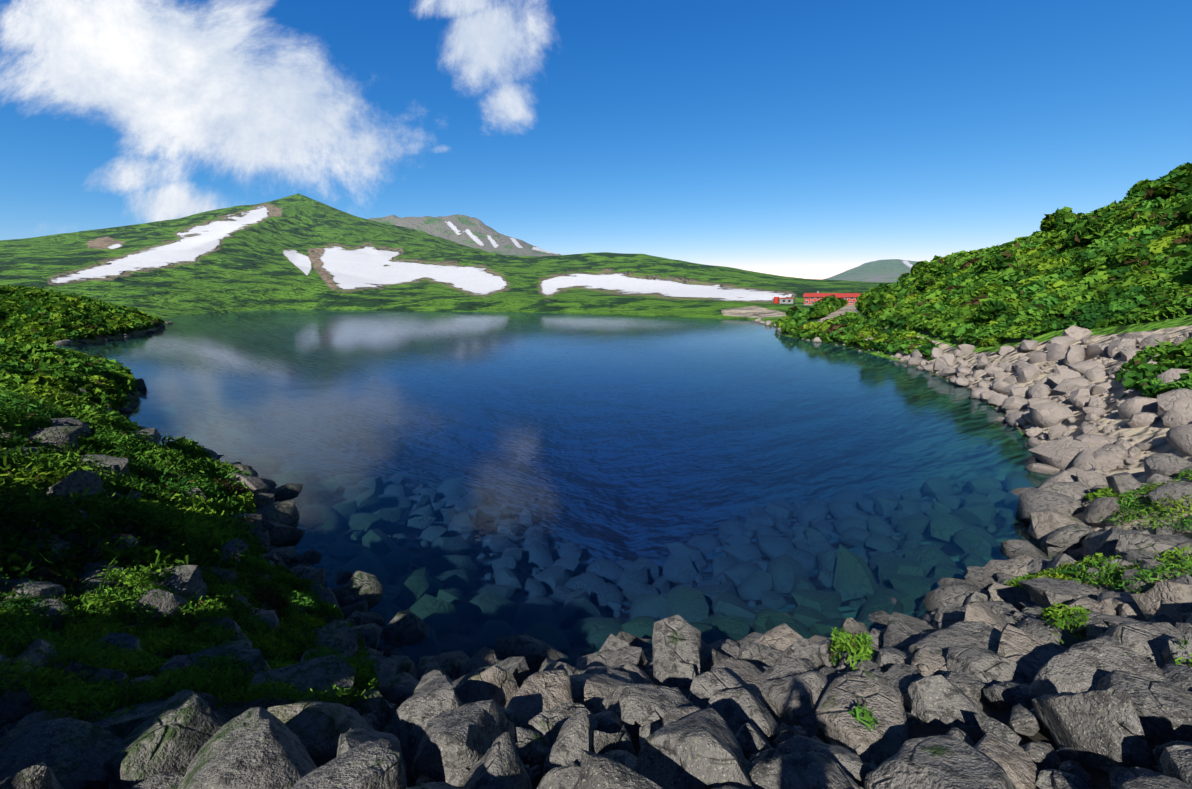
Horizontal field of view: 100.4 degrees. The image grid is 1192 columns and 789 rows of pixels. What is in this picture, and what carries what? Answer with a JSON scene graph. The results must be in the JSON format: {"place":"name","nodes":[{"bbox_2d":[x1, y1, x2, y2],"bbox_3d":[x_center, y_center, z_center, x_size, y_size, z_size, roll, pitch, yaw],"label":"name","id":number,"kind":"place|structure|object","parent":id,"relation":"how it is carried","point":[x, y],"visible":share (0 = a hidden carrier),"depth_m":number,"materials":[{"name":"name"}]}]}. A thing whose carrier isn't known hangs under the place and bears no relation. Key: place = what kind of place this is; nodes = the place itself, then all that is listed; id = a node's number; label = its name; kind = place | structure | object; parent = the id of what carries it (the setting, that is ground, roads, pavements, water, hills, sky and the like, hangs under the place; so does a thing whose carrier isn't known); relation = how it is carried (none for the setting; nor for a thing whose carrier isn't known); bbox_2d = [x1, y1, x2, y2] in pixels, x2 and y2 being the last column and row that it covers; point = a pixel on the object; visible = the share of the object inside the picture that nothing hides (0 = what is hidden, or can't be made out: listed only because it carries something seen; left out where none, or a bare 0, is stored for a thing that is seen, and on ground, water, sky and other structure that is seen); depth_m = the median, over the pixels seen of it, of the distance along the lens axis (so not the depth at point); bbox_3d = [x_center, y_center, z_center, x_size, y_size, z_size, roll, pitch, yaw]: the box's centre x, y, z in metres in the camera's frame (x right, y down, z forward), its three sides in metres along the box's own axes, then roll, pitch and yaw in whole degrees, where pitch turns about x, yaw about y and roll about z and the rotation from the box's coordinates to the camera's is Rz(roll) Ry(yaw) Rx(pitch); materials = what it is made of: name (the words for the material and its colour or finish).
{"place":"outdoors","nodes":[
{"label":"outdoors","id":0,"kind":"place"},
{"bbox_2d":[54,310,1054,662],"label":"lake water","id":1,"kind":"structure","parent":0,"point":[266,320],"depth_m":55.44,"materials":[{"name":"blue liquid"}]},
{"bbox_2d":[0,193,1191,788],"bbox_3d":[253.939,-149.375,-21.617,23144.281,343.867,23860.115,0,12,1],"label":"terrain","id":2,"kind":"structure","parent":0,"point":[298,251],"depth_m":74.48,"materials":[{"name":"green plant"}]},
{"bbox_2d":[0,318,1191,788],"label":"rocks","id":3,"kind":"object","parent":2,"relation":"on","point":[684,698],"visible":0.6,"depth_m":8.75,"materials":[{"name":"grey stone"}]},
{"bbox_2d":[0,162,1191,731],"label":"shrub foliage","id":4,"kind":"object","parent":2,"relation":"on","point":[1126,260],"visible":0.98,"depth_m":17.71,"materials":[{"name":"green plant"}]},
{"bbox_2d":[773,291,861,304],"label":"lodge building","id":5,"kind":"structure","parent":2,"relation":"on","point":[812,298],"depth_m":190.32,"materials":[{"name":"red wood"}]},
{"bbox_2d":[0,0,1191,278],"label":"sky","id":6,"kind":"structure","parent":0,"point":[806,139],"materials":[{"name":"blue"}]}
]}

